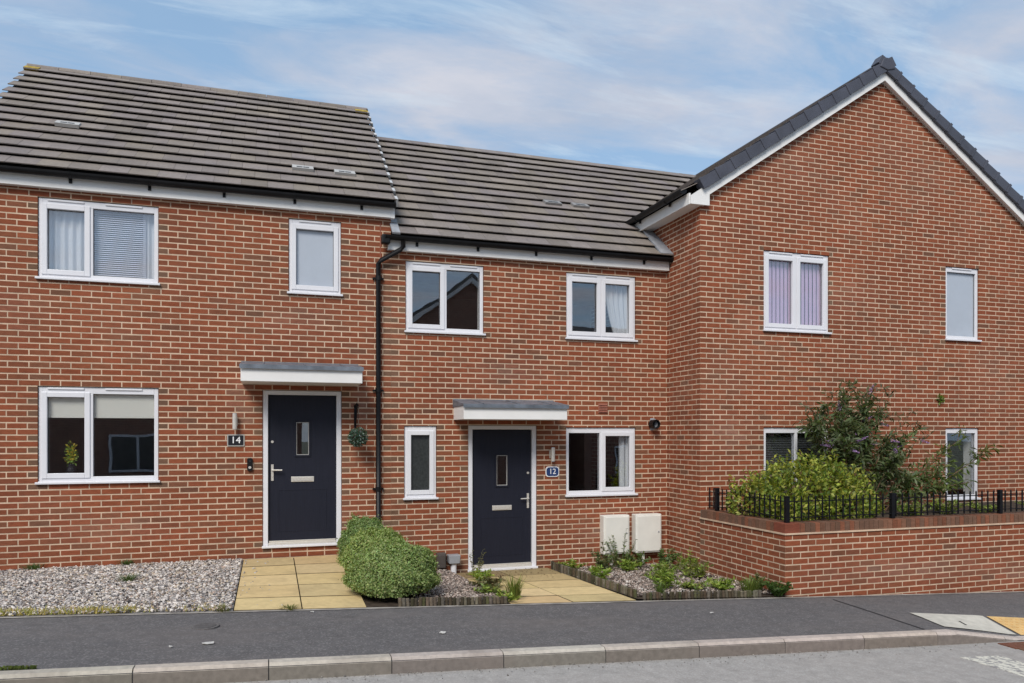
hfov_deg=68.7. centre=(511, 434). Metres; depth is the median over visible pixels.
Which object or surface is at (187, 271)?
terraced house
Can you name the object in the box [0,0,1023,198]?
sky
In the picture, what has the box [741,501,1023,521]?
raised soil
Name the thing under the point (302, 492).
front door
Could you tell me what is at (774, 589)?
rounded shrub
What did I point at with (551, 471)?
house number plate
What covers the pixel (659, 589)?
grass tuft
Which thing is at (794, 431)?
window
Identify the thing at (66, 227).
window
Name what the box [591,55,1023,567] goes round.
gabled house
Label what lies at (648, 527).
door
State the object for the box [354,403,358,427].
hanging bracket
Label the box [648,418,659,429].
boiler flue
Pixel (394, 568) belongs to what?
clipped shrub
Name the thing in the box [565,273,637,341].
window
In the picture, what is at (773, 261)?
window
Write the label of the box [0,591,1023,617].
edging strip
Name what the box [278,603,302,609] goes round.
grass tuft
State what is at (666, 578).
leafy weed
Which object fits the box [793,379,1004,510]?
buddleia bush
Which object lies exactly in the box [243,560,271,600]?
spilled gravel
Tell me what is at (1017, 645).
block paving
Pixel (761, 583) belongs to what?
rounded shrub
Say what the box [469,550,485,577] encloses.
tall weed
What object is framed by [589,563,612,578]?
leafy weed
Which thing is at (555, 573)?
leaf litter
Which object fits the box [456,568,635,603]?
path
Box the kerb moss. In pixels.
[0,665,36,669]
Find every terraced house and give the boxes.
[0,63,397,583]
[372,136,783,572]
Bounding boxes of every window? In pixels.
[35,198,159,285]
[35,387,159,484]
[287,219,342,296]
[403,426,438,499]
[404,261,485,335]
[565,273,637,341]
[565,428,637,496]
[763,251,831,334]
[763,428,827,505]
[945,267,981,341]
[945,428,980,500]
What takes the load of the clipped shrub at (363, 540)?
on the planting bed at (371, 601)
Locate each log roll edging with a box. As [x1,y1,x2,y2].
[398,596,507,606]
[551,561,636,600]
[642,590,760,600]
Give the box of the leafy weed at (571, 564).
[556,558,587,568]
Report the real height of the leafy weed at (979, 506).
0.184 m
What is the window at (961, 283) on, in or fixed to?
in the gabled house at (876, 210)
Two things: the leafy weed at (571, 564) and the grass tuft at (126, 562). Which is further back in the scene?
the leafy weed at (571, 564)
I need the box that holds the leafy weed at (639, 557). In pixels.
[622,550,651,568]
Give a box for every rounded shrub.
[742,572,771,589]
[763,580,792,596]
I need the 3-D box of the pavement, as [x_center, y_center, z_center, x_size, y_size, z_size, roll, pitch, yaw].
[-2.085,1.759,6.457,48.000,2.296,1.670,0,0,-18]
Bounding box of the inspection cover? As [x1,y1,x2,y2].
[912,613,1014,633]
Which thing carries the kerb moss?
on the pavement
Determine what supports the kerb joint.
on the kerb
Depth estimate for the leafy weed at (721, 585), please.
9.28 m
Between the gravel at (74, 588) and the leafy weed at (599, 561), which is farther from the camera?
the leafy weed at (599, 561)
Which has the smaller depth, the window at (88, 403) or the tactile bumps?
the tactile bumps
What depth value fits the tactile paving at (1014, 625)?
8.37 m
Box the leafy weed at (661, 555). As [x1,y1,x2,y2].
[658,548,681,565]
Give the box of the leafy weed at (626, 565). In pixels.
[617,559,642,571]
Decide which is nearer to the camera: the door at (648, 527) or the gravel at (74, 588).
the gravel at (74, 588)
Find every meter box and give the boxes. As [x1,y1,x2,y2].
[600,514,628,564]
[632,513,660,558]
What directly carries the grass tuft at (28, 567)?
on the gravel at (74, 588)
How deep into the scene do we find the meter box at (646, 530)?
11.58 m
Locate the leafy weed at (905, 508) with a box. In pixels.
[888,500,932,515]
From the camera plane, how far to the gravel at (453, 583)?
8.73 m
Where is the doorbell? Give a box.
[247,458,252,470]
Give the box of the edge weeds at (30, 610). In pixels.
[0,603,224,615]
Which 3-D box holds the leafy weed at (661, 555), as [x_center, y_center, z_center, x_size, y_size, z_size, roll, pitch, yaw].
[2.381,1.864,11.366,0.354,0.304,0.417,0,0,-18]
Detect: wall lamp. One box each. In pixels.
[232,413,237,429]
[549,447,554,461]
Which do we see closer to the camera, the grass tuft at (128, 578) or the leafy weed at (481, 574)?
the grass tuft at (128, 578)
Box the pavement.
[0,592,1023,670]
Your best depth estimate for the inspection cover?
8.21 m
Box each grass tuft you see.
[19,563,43,569]
[111,573,140,581]
[112,559,133,564]
[212,603,236,611]
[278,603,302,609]
[501,573,527,599]
[653,581,666,593]
[736,574,766,594]
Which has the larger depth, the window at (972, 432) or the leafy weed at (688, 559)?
the window at (972, 432)
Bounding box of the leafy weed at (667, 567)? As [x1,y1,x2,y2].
[649,560,681,570]
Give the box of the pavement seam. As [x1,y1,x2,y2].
[832,599,922,628]
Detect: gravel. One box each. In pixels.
[0,558,242,615]
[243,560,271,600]
[412,569,496,601]
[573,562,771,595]
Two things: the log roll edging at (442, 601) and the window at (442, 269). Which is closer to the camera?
the log roll edging at (442, 601)
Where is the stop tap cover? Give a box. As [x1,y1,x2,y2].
[191,622,218,629]
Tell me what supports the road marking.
on the road
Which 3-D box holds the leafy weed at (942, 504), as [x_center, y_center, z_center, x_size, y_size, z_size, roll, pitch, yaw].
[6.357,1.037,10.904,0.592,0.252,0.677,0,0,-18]
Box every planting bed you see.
[362,579,508,607]
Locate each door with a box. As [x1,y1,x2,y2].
[262,390,340,548]
[467,426,537,571]
[605,517,627,552]
[637,515,659,551]
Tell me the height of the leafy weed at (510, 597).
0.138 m
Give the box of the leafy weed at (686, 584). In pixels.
[675,578,711,590]
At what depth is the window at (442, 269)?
10.75 m
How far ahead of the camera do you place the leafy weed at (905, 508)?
10.60 m
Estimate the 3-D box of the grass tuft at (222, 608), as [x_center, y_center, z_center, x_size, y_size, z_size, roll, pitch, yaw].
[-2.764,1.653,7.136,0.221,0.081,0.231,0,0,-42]
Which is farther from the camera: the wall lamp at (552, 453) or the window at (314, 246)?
the wall lamp at (552, 453)
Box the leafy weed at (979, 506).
[966,500,996,512]
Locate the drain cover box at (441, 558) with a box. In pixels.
[436,552,445,568]
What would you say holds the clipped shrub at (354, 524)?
on the planting bed at (371, 601)
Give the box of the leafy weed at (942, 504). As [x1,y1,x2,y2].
[928,497,972,514]
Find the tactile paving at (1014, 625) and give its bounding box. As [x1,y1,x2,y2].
[987,616,1023,634]
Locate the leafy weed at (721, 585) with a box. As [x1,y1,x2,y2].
[704,577,735,589]
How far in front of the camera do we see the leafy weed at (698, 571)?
10.23 m
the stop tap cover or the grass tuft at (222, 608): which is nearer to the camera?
the stop tap cover
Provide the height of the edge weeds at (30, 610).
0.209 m
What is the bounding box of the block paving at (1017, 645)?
[998,642,1023,650]
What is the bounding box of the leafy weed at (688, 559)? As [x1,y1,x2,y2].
[676,548,698,571]
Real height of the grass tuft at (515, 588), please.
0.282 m
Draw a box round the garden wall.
[699,509,1023,597]
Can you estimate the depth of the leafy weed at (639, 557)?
11.20 m
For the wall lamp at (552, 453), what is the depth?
11.16 m
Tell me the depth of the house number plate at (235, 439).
9.88 m
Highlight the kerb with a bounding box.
[0,629,1023,682]
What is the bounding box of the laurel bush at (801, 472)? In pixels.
[725,449,885,521]
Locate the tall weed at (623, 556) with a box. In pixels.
[605,528,637,567]
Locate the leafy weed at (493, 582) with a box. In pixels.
[469,574,505,587]
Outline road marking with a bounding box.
[960,656,1023,676]
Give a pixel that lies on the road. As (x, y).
(942, 664)
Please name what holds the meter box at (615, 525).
attached to the terraced house at (509, 369)
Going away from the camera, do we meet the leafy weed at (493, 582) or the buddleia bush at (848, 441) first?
the leafy weed at (493, 582)
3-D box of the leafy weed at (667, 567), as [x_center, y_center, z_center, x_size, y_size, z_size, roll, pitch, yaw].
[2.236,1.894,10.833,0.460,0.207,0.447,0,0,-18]
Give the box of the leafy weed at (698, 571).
[674,561,714,579]
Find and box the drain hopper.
[447,554,459,573]
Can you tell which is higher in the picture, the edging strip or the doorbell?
the doorbell
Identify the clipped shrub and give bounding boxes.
[335,512,386,560]
[336,525,406,575]
[338,535,443,598]
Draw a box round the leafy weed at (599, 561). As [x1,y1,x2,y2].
[590,542,622,568]
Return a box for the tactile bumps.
[994,618,1023,632]
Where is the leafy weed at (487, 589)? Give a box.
[473,582,506,594]
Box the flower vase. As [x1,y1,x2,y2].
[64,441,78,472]
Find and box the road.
[232,641,1023,682]
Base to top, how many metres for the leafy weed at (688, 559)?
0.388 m
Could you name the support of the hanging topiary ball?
hanging from the hanging bracket
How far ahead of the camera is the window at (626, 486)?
11.58 m
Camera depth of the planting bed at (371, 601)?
7.95 m
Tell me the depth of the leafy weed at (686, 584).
9.21 m
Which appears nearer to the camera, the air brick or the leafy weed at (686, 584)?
the leafy weed at (686, 584)
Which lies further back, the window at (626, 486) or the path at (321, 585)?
the window at (626, 486)
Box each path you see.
[234,555,365,610]
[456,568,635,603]
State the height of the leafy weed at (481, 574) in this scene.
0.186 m
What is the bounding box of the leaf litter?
[442,564,718,595]
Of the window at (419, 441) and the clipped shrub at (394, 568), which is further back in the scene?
the window at (419, 441)
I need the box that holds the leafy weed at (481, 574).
[468,567,493,580]
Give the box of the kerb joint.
[0,634,1023,682]
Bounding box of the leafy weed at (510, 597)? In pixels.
[492,591,520,603]
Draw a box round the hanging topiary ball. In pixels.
[347,427,368,446]
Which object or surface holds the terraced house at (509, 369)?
on the ground
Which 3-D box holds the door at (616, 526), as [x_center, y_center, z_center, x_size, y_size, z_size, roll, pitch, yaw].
[1.602,1.522,11.413,0.385,0.545,0.021,0,0,-18]
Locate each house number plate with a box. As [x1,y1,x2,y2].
[227,434,244,445]
[545,466,558,476]
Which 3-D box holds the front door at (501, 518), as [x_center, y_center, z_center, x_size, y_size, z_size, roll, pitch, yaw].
[-0.144,0.924,11.056,1.076,2.122,0.140,0,0,-18]
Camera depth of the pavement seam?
8.26 m
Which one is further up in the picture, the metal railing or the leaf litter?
the metal railing
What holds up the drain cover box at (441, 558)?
on the gravel at (453, 583)
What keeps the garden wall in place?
on the pavement
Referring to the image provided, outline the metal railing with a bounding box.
[708,487,1023,522]
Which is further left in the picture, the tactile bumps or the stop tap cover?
the stop tap cover
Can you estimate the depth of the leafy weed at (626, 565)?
10.87 m
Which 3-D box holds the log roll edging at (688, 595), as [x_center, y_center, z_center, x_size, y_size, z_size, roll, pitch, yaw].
[2.240,1.900,8.764,1.592,0.216,0.062,0,0,-18]
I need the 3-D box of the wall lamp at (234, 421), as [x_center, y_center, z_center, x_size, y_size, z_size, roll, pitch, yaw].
[-3.639,-0.179,9.835,0.064,0.214,0.104,0,0,-18]
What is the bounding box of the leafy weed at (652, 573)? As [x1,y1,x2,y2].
[642,565,688,579]
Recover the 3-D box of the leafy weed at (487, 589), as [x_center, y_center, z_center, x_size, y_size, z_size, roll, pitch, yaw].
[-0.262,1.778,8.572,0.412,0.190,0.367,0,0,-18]
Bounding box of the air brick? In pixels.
[598,403,607,412]
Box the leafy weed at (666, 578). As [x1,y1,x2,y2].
[643,562,675,588]
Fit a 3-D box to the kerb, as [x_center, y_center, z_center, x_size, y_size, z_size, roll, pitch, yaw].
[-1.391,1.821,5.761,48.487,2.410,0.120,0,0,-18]

